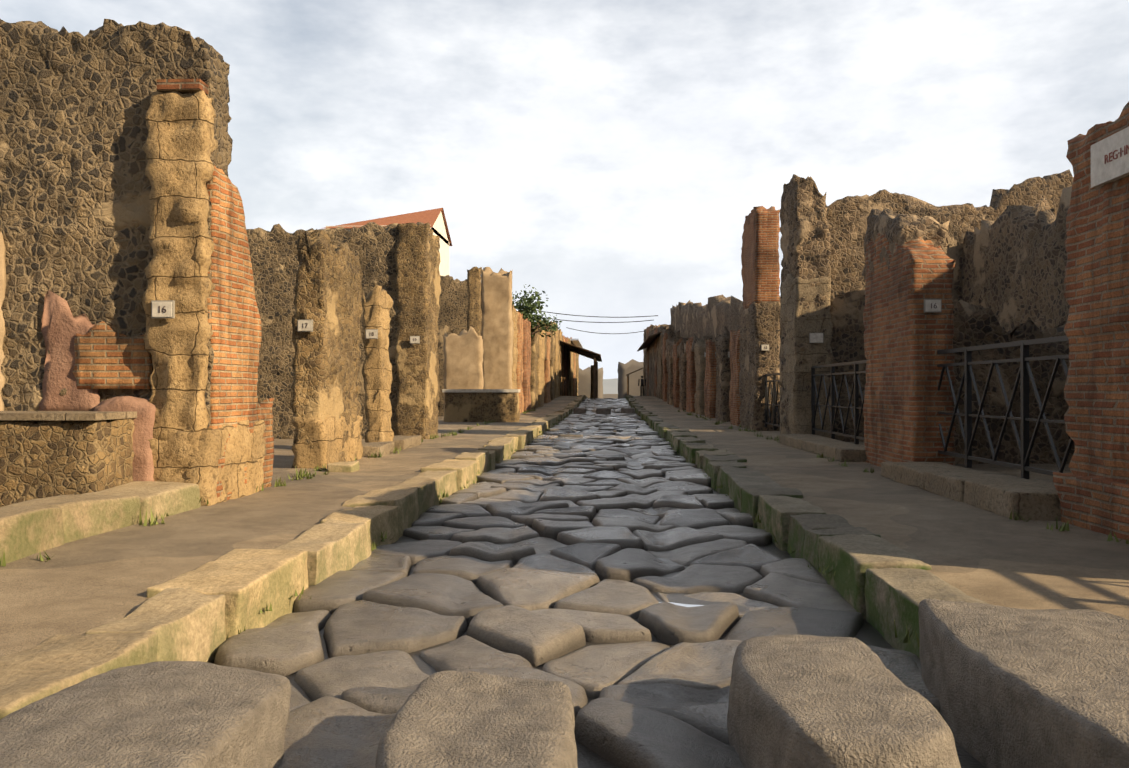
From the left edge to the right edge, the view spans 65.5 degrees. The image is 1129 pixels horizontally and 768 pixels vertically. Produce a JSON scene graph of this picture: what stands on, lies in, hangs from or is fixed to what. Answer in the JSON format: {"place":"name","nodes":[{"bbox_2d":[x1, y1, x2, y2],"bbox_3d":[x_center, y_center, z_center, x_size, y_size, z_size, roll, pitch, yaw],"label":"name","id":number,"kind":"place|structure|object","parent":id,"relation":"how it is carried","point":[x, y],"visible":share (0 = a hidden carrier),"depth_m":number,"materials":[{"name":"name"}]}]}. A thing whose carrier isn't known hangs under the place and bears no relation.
{"place":"outdoors","nodes":[
{"label":"outdoors","id":0,"kind":"place"},
{"bbox_2d":[72,321,152,388],"bbox_3d":[-4.422,-0.282,8.606,0.787,0.660,0.097,0,0,3],"label":"brick patch","id":1,"kind":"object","parent":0,"point":[119,360],"depth_m":8.58,"materials":[{"name":"brick"}]},
{"bbox_2d":[0,396,576,655],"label":"pavement","id":2,"kind":"structure","parent":0,"point":[80,586],"depth_m":6.43,"materials":[{"name":"stone"}]},
{"bbox_2d":[0,506,63,563],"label":"threshold","id":3,"kind":"object","parent":2,"relation":"on","point":[25,531],"visible":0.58,"depth_m":5.91,"materials":[{"name":"stone"}]},
{"bbox_2d":[0,418,134,506],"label":"counter","id":4,"kind":"object","parent":2,"relation":"on","point":[43,458],"visible":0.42,"depth_m":7.79,"materials":[{"name":"stone"}]},
{"bbox_2d":[0,411,136,419],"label":"counter top","id":5,"kind":"object","parent":4,"relation":"on","point":[57,415],"visible":0.78,"depth_m":7.75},
{"bbox_2d":[0,494,139,542],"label":"stone step","id":6,"kind":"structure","parent":2,"relation":"on","point":[86,515],"depth_m":6.78,"materials":[{"name":"stone"}]},
{"bbox_2d":[0,19,232,427],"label":"wall","id":7,"kind":"structure","parent":2,"relation":"on","point":[75,218],"depth_m":8.67,"materials":[{"name":"stone"}]},
{"bbox_2d":[0,232,6,410],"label":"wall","id":8,"kind":"structure","parent":7,"relation":"attached to","point":[3,284],"depth_m":8.65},
{"bbox_2d":[38,290,99,410],"bbox_3d":[-4.855,-0.325,8.639,0.607,1.208,0.082,0,0,3],"label":"plaster patch","id":9,"kind":"object","parent":7,"relation":"attached to","point":[61,325],"visible":0.69,"depth_m":8.63,"materials":[{"name":"paint"}]},
{"bbox_2d":[94,396,155,480],"bbox_3d":[-4.223,0.697,8.482,0.601,1.160,0.238,0,0,3],"label":"plaster patch","id":10,"kind":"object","parent":2,"relation":"on","point":[142,463],"depth_m":8.39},
{"bbox_2d":[82,481,200,522],"bbox_3d":[-3.804,1.099,7.886,0.650,0.367,1.004,0,0,3],"label":"threshold","id":11,"kind":"object","parent":2,"relation":"on","point":[174,498],"visible":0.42,"depth_m":7.82,"materials":[{"name":"stone"}]},
{"bbox_2d":[148,419,265,505],"bbox_3d":[-3.677,0.879,9.106,0.710,1.003,1.496,0,0,3],"label":"pillar base","id":12,"kind":"object","parent":2,"relation":"on","point":[175,459],"visible":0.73,"depth_m":8.54,"materials":[{"name":"stone"}]},
{"bbox_2d":[142,91,217,457],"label":"stone pillar","id":13,"kind":"structure","parent":12,"relation":"on","point":[180,145],"depth_m":8.44,"materials":[{"name":"stone"}]},
{"bbox_2d":[151,300,174,317],"bbox_3d":[-3.833,-0.712,8.379,0.214,0.169,0.045,0,0,3],"label":"number plaque","id":14,"kind":"object","parent":13,"relation":"attached to","point":[162,308],"visible":1,"depth_m":8.36,"materials":[{"name":"grey"}]},
{"bbox_2d":[157,79,208,94],"bbox_3d":[-3.706,-2.879,8.527,0.420,0.100,0.190,0,0,3],"label":"pier cap","id":15,"kind":"object","parent":13,"relation":"on","point":[183,86],"visible":0.93,"depth_m":8.44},
{"bbox_2d":[207,165,261,500],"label":"brick pillar","id":16,"kind":"structure","parent":2,"relation":"on","point":[234,320],"depth_m":8.96,"materials":[{"name":"brick"}]},
{"bbox_2d":[256,398,273,487],"bbox_3d":[-3.617,0.773,10.005,0.501,1.224,0.490,0,0,3],"label":"pier stub","id":17,"kind":"object","parent":2,"relation":"on","point":[264,412],"visible":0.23,"depth_m":10.04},
{"bbox_2d":[291,229,362,467],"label":"pier","id":18,"kind":"structure","parent":2,"relation":"on","point":[328,290],"depth_m":12.54,"materials":[{"name":"stone"}]},
{"bbox_2d":[297,320,312,331],"bbox_3d":[-3.620,-0.814,12.251,0.214,0.169,0.045,0,0,3],"label":"number plaque","id":19,"kind":"object","parent":18,"relation":"attached to","point":[304,325],"visible":0.98,"depth_m":12.23,"materials":[{"name":"grey"}]},
{"bbox_2d":[291,416,362,468],"bbox_3d":[-3.542,0.923,13.261,0.533,0.960,2.037,0,0,3],"label":"pillar base","id":20,"kind":"object","parent":2,"relation":"on","point":[325,436],"visible":0.62,"depth_m":12.31,"materials":[{"name":"stone"}]},
{"bbox_2d":[246,222,430,438],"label":"cross wall","id":21,"kind":"structure","parent":2,"relation":"on","point":[275,262],"depth_m":19.70,"materials":[{"name":"stone"}]},
{"bbox_2d":[327,461,359,471],"bbox_3d":[-3.018,1.130,11.978,0.373,0.140,0.306,0,0,3],"label":"fallen stone","id":22,"kind":"object","parent":2,"relation":"on","point":[351,466],"visible":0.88,"depth_m":11.84,"materials":[{"name":"stone"}]},
{"bbox_2d":[362,284,393,442],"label":"pier","id":23,"kind":"structure","parent":2,"relation":"on","point":[377,303],"depth_m":15.58,"materials":[{"name":"stone"}]},
{"bbox_2d":[362,441,394,456],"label":"stone block","id":24,"kind":"structure","parent":2,"relation":"on","point":[378,448],"depth_m":14.59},
{"bbox_2d":[393,435,420,449],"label":"stone block","id":25,"kind":"structure","parent":2,"relation":"on","point":[404,442],"depth_m":16.70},
{"bbox_2d":[394,223,440,438],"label":"pier","id":26,"kind":"structure","parent":2,"relation":"on","point":[417,279],"depth_m":19.49,"materials":[{"name":"stone"}]},
{"bbox_2d":[437,275,481,415],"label":"cross wall","id":27,"kind":"structure","parent":2,"relation":"on","point":[453,301],"depth_m":36.55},
{"bbox_2d":[443,326,483,414],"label":"wall","id":28,"kind":"structure","parent":2,"relation":"on","point":[463,356],"depth_m":33.23,"materials":[{"name":"beige paint"}]},
{"bbox_2d":[467,267,481,335],"bbox_3d":[-3.635,-1.559,35.415,0.598,6.367,0.597,0,0,3],"label":"pillar","id":29,"kind":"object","parent":2,"relation":"on","point":[474,312],"visible":0.46,"depth_m":35.20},
{"bbox_2d":[444,392,519,421],"bbox_3d":[-2.838,0.828,30.021,2.569,1.134,0.797,0,0,3],"label":"counter","id":30,"kind":"object","parent":2,"relation":"on","point":[480,406],"visible":0.77,"depth_m":29.68,"materials":[{"name":"stone"}]},
{"bbox_2d":[442,389,519,391],"bbox_3d":[-2.828,0.231,30.023,2.571,0.109,0.790,0,0,3],"label":"counter top","id":31,"kind":"object","parent":30,"relation":"on","point":[480,390],"visible":1,"depth_m":29.63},
{"bbox_2d":[481,267,513,388],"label":"pier","id":32,"kind":"structure","parent":2,"relation":"on","point":[497,331],"depth_m":36.34,"materials":[{"name":"beige paint"}]},
{"bbox_2d":[512,304,517,388],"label":"pier","id":33,"kind":"structure","parent":2,"relation":"on","point":[515,340],"depth_m":37.98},
{"bbox_2d":[516,312,523,412],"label":"pier","id":34,"kind":"structure","parent":2,"relation":"on","point":[519,368],"depth_m":40.18,"materials":[{"name":"orange stone"}]},
{"bbox_2d":[519,312,531,411],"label":"pier","id":35,"kind":"structure","parent":2,"relation":"on","point":[526,361],"depth_m":43.37,"materials":[{"name":"red brick"}]},
{"bbox_2d":[530,326,538,408],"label":"pier","id":36,"kind":"structure","parent":2,"relation":"on","point":[533,376],"depth_m":47.89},
{"bbox_2d":[512,284,561,336],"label":"tree","id":37,"kind":"object","parent":2,"relation":"on","point":[530,308],"depth_m":46.34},
{"bbox_2d":[536,320,544,406],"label":"pier","id":38,"kind":"structure","parent":2,"relation":"on","point":[540,375],"depth_m":52.75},
{"bbox_2d":[543,323,550,402],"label":"pier","id":39,"kind":"structure","parent":2,"relation":"on","point":[547,382],"depth_m":58.30,"materials":[{"name":"orange stone"}]},
{"bbox_2d":[550,324,554,399],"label":"pier","id":40,"kind":"structure","parent":2,"relation":"on","point":[552,391],"depth_m":63.40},
{"bbox_2d":[550,321,558,397],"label":"pier","id":41,"kind":"structure","parent":2,"relation":"on","point":[556,376],"depth_m":68.61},
{"bbox_2d":[558,329,562,395],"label":"pier","id":42,"kind":"structure","parent":2,"relation":"on","point":[560,369],"depth_m":73.91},
{"bbox_2d":[0,409,1128,646],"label":"weeds","id":43,"kind":"object","parent":2,"relation":"on","point":[374,545],"visible":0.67,"depth_m":9.55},
{"bbox_2d":[560,341,599,398],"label":"shelter frame","id":44,"kind":"object","parent":2,"relation":"on","point":[595,378],"visible":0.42,"depth_m":80.04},
{"bbox_2d":[559,340,601,361],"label":"shelter roof","id":45,"kind":"structure","parent":44,"relation":"on","point":[599,355],"depth_m":79.16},
{"bbox_2d":[0,0,1128,378],"label":"sky","id":46,"kind":"structure","parent":0,"point":[613,157],"materials":[{"name":"white"}]},
{"bbox_2d":[511,398,676,458],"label":"road paving","id":47,"kind":"structure","parent":0,"point":[590,432],"depth_m":24.53,"materials":[{"name":"stone"}]},
{"bbox_2d":[214,411,984,767],"bbox_3d":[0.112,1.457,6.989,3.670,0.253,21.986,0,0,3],"label":"road paving","id":48,"kind":"structure","parent":0,"point":[547,601],"depth_m":5.33,"materials":[{"name":"stone"}]},
{"bbox_2d":[0,661,290,767],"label":"stepping stone","id":49,"kind":"object","parent":48,"relation":"on","point":[179,714],"visible":1,"depth_m":2.86,"materials":[{"name":"stone"}]},
{"bbox_2d":[375,670,577,767],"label":"stepping stone","id":50,"kind":"object","parent":48,"relation":"on","point":[456,719],"visible":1,"depth_m":2.84,"materials":[{"name":"stone"}]},
{"bbox_2d":[727,635,960,767],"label":"stepping stone","id":51,"kind":"object","parent":48,"relation":"on","point":[803,701],"visible":0.98,"depth_m":3.03,"materials":[{"name":"stone"}]},
{"bbox_2d":[603,378,617,393],"bbox_3d":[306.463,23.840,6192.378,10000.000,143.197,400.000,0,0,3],"label":"hills","id":52,"kind":"structure","parent":0,"point":[610,386],"depth_m":6226.95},
{"bbox_2d":[603,394,617,398],"bbox_3d":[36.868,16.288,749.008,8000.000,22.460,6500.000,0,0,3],"label":"ground","id":53,"kind":"structure","parent":0,"point":[614,396],"depth_m":2677.71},
{"bbox_2d":[0,631,157,719],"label":"kerb","id":54,"kind":"structure","parent":53,"relation":"on","point":[53,664],"depth_m":3.59,"materials":[{"name":"stone"}]},
{"bbox_2d":[85,588,225,663],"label":"kerb","id":55,"kind":"structure","parent":53,"relation":"on","point":[185,624],"depth_m":4.38,"materials":[{"name":"stone"}]},
{"bbox_2d":[146,548,307,638],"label":"kerb","id":56,"kind":"structure","parent":53,"relation":"on","point":[248,583],"depth_m":5.19,"materials":[{"name":"stone"}]},
{"bbox_2d":[271,519,370,585],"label":"kerb","id":57,"kind":"structure","parent":53,"relation":"on","point":[331,546],"depth_m":6.56,"materials":[{"name":"stone"}]},
{"bbox_2d":[320,505,398,550],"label":"kerb","id":58,"kind":"structure","parent":53,"relation":"on","point":[377,519],"depth_m":7.84,"materials":[{"name":"stone"}]},
{"bbox_2d":[342,488,418,537],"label":"kerb","id":59,"kind":"structure","parent":53,"relation":"on","point":[405,500],"depth_m":8.83,"materials":[{"name":"stone"}]},
{"bbox_2d":[326,225,448,275],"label":"house walls","id":60,"kind":"structure","parent":53,"relation":"on","point":[444,259],"depth_m":108.91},
{"bbox_2d":[325,208,451,245],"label":"house roof","id":61,"kind":"structure","parent":60,"relation":"on","point":[429,216],"depth_m":103.41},
{"bbox_2d":[431,212,447,244],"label":"gable wall","id":62,"kind":"structure","parent":60,"relation":"on","point":[439,226],"depth_m":106.97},
{"bbox_2d":[384,477,438,517],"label":"kerb","id":63,"kind":"structure","parent":53,"relation":"on","point":[428,498],"depth_m":10.04,"materials":[{"name":"stone"}]},
{"bbox_2d":[412,470,457,499],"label":"kerb","id":64,"kind":"structure","parent":53,"relation":"on","point":[447,481],"depth_m":11.21,"materials":[{"name":"stone"}]},
{"bbox_2d":[420,461,476,489],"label":"kerb","id":65,"kind":"structure","parent":53,"relation":"on","point":[466,470],"depth_m":12.23,"materials":[{"name":"stone"}]},
{"bbox_2d":[455,451,489,474],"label":"kerb","id":66,"kind":"structure","parent":53,"relation":"on","point":[482,457],"depth_m":14.43,"materials":[{"name":"stone"}]},
{"bbox_2d":[478,443,505,463],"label":"kerb","id":67,"kind":"structure","parent":53,"relation":"on","point":[500,449],"depth_m":16.16,"materials":[{"name":"stone"}]},
{"bbox_2d":[483,441,511,459],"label":"kerb","id":68,"kind":"structure","parent":53,"relation":"on","point":[508,448],"depth_m":17.73,"materials":[{"name":"stone"}]},
{"bbox_2d":[578,367,602,397],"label":"end wall","id":69,"kind":"structure","parent":53,"relation":"on","point":[584,384],"depth_m":122.00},
{"bbox_2d":[617,359,643,397],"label":"end wall","id":70,"kind":"structure","parent":53,"relation":"on","point":[624,370],"depth_m":127.71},
{"bbox_2d":[685,444,718,463],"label":"kerb","id":71,"kind":"structure","parent":53,"relation":"on","point":[690,452],"depth_m":16.00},
{"bbox_2d":[695,449,734,468],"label":"kerb","id":72,"kind":"structure","parent":53,"relation":"on","point":[701,453],"depth_m":15.19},
{"bbox_2d":[702,454,746,473],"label":"kerb","id":73,"kind":"structure","parent":53,"relation":"on","point":[707,458],"depth_m":14.09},
{"bbox_2d":[707,460,745,490],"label":"kerb","id":74,"kind":"structure","parent":53,"relation":"on","point":[713,469],"depth_m":12.71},
{"bbox_2d":[716,466,764,494],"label":"kerb","id":75,"kind":"structure","parent":53,"relation":"on","point":[724,472],"depth_m":11.83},
{"bbox_2d":[728,474,783,512],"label":"kerb","id":76,"kind":"structure","parent":53,"relation":"on","point":[737,483],"depth_m":10.44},
{"bbox_2d":[741,487,802,527],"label":"kerb","id":77,"kind":"structure","parent":53,"relation":"on","point":[750,497],"depth_m":9.27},
{"bbox_2d":[756,495,825,550],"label":"kerb","id":78,"kind":"structure","parent":53,"relation":"on","point":[775,512],"depth_m":8.12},
{"bbox_2d":[787,514,852,557],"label":"kerb","id":79,"kind":"structure","parent":53,"relation":"on","point":[799,525],"depth_m":7.41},
{"bbox_2d":[802,527,880,570],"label":"kerb","id":80,"kind":"structure","parent":53,"relation":"on","point":[810,553],"depth_m":6.84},
{"bbox_2d":[818,534,930,618],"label":"kerb","id":81,"kind":"structure","parent":53,"relation":"on","point":[849,559],"depth_m":5.83,"materials":[{"name":"stone"}]},
{"bbox_2d":[865,568,987,658],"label":"kerb","id":82,"kind":"structure","parent":53,"relation":"on","point":[898,595],"depth_m":4.95,"materials":[{"name":"stone"}]},
{"bbox_2d":[632,396,1128,619],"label":"pavement","id":83,"kind":"structure","parent":0,"point":[989,557],"depth_m":6.91,"materials":[{"name":"stone"}]},
{"bbox_2d":[645,337,659,398],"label":"shelter wall","id":84,"kind":"structure","parent":83,"relation":"on","point":[654,355],"depth_m":77.41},
{"bbox_2d":[658,328,665,398],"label":"pier","id":85,"kind":"structure","parent":83,"relation":"on","point":[660,372],"depth_m":66.22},
{"bbox_2d":[662,332,667,401],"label":"pier","id":86,"kind":"structure","parent":83,"relation":"on","point":[664,381],"depth_m":60.90,"materials":[{"name":"red stone"}]},
{"bbox_2d":[666,336,676,404],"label":"pier","id":87,"kind":"structure","parent":83,"relation":"on","point":[669,363],"depth_m":55.98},
{"bbox_2d":[672,338,681,407],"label":"pier","id":88,"kind":"structure","parent":83,"relation":"on","point":[676,390],"depth_m":50.93,"materials":[{"name":"red brick"}]},
{"bbox_2d":[678,337,688,409],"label":"pier","id":89,"kind":"structure","parent":83,"relation":"on","point":[682,363],"depth_m":46.32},
{"bbox_2d":[686,337,696,411],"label":"pier","id":90,"kind":"structure","parent":83,"relation":"on","point":[691,378],"depth_m":42.03,"materials":[{"name":"red stone"}]},
{"bbox_2d":[694,338,714,414],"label":"pier","id":91,"kind":"structure","parent":83,"relation":"on","point":[700,364],"depth_m":37.70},
{"bbox_2d":[704,338,716,417],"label":"pier","id":92,"kind":"structure","parent":83,"relation":"on","point":[710,388],"depth_m":33.79,"materials":[{"name":"stone"}]},
{"bbox_2d":[715,332,730,421],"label":"pier","id":93,"kind":"structure","parent":83,"relation":"on","point":[723,371],"depth_m":30.26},
{"bbox_2d":[670,295,780,339],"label":"back wall","id":94,"kind":"structure","parent":83,"relation":"on","point":[714,316],"depth_m":42.96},
{"bbox_2d":[729,330,740,425],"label":"pier","id":95,"kind":"structure","parent":83,"relation":"on","point":[734,394],"depth_m":27.17,"materials":[{"name":"brown stone"}]},
{"bbox_2d":[739,301,780,430],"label":"pier","id":96,"kind":"structure","parent":83,"relation":"on","point":[759,324],"depth_m":23.54,"materials":[{"name":"stone"}]},
{"bbox_2d":[741,206,779,309],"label":"brick pier","id":97,"kind":"structure","parent":96,"relation":"on","point":[760,270],"depth_m":23.58,"materials":[{"name":"brick"}]},
{"bbox_2d":[779,174,831,433],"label":"tall pier","id":98,"kind":"structure","parent":83,"relation":"on","point":[805,241],"depth_m":18.37,"materials":[{"name":"stone"}]},
{"bbox_2d":[765,373,780,428],"bbox_3d":[5.297,0.437,21.698,0.060,1.425,3.580,0,0,3],"label":"railing","id":99,"kind":"object","parent":98,"relation":"attached to","point":[774,402],"visible":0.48,"depth_m":22.26,"materials":[{"name":"metal"}]},
{"bbox_2d":[811,360,866,443],"bbox_3d":[5.048,0.325,15.861,0.060,1.425,4.848,0,0,3],"label":"railing","id":100,"kind":"object","parent":98,"relation":"attached to","point":[856,387],"visible":0.58,"depth_m":16.31,"materials":[{"name":"metal"}]},
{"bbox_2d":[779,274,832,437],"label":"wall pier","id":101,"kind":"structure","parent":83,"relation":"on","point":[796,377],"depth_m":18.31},
{"bbox_2d":[779,434,866,461],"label":"sill","id":102,"kind":"structure","parent":83,"relation":"on","point":[840,451],"depth_m":14.93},
{"bbox_2d":[863,232,956,466],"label":"pier","id":103,"kind":"structure","parent":83,"relation":"on","point":[906,338],"depth_m":11.56,"materials":[{"name":"red brick"}]},
{"bbox_2d":[862,208,949,294],"bbox_3d":[4.892,-2.014,12.682,0.716,1.260,1.794,0,0,3],"label":"pier cap","id":104,"kind":"object","parent":103,"relation":"on","point":[900,229],"visible":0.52,"depth_m":12.08,"materials":[{"name":"stone"}]},
{"bbox_2d":[924,299,941,312],"bbox_3d":[4.725,-1.003,11.265,0.214,0.169,0.045,0,0,3],"label":"number plaque","id":105,"kind":"object","parent":103,"relation":"attached to","point":[932,305],"visible":1,"depth_m":11.25,"materials":[{"name":"grey"}]},
{"bbox_2d":[937,335,1072,478],"bbox_3d":[4.742,0.271,9.685,0.060,1.425,4.306,0,0,3],"label":"railing","id":106,"kind":"object","parent":103,"relation":"attached to","point":[1024,374],"visible":0.65,"depth_m":9.30,"materials":[{"name":"metal"}]},
{"bbox_2d":[881,462,949,479],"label":"sill","id":107,"kind":"structure","parent":83,"relation":"on","point":[886,469],"depth_m":11.04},
{"bbox_2d":[892,463,976,489],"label":"sill","id":108,"kind":"structure","parent":83,"relation":"on","point":[912,475],"depth_m":10.27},
{"bbox_2d":[826,170,1073,441],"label":"cross wall","id":109,"kind":"structure","parent":83,"relation":"on","point":[846,216],"depth_m":18.77,"materials":[{"name":"stone"}]},
{"bbox_2d":[961,186,1071,331],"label":"wall","id":110,"kind":"structure","parent":109,"relation":"attached to","point":[1014,266],"depth_m":15.97,"materials":[{"name":"stone"}]},
{"bbox_2d":[924,471,1023,501],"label":"sill","id":111,"kind":"structure","parent":83,"relation":"on","point":[949,484],"depth_m":9.14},
{"bbox_2d":[963,479,1060,520],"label":"sill","id":112,"kind":"structure","parent":83,"relation":"on","point":[1027,499],"depth_m":7.77,"materials":[{"name":"stone"}]},
{"bbox_2d":[953,299,1074,463],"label":"wall","id":113,"kind":"structure","parent":83,"relation":"on","point":[976,325],"depth_m":13.16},
{"bbox_2d":[918,598,1128,767],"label":"kerb corner","id":114,"kind":"object","parent":83,"relation":"on","point":[1008,687],"visible":0.96,"depth_m":3.37,"materials":[{"name":"stone"}]},
{"bbox_2d":[1053,472,1128,539],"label":"brick pillar base","id":115,"kind":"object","parent":83,"relation":"on","point":[1096,504],"depth_m":6.99,"materials":[{"name":"brick"}]},
{"bbox_2d":[1064,102,1128,483],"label":"brick pillar","id":116,"kind":"structure","parent":83,"relation":"on","point":[1096,331],"depth_m":7.05,"materials":[{"name":"red brick"}]},
{"bbox_2d":[1091,127,1128,187],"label":"registration sign","id":117,"kind":"object","parent":116,"relation":"attached to","point":[1109,158],"visible":1,"depth_m":6.79,"materials":[{"name":"stone"}]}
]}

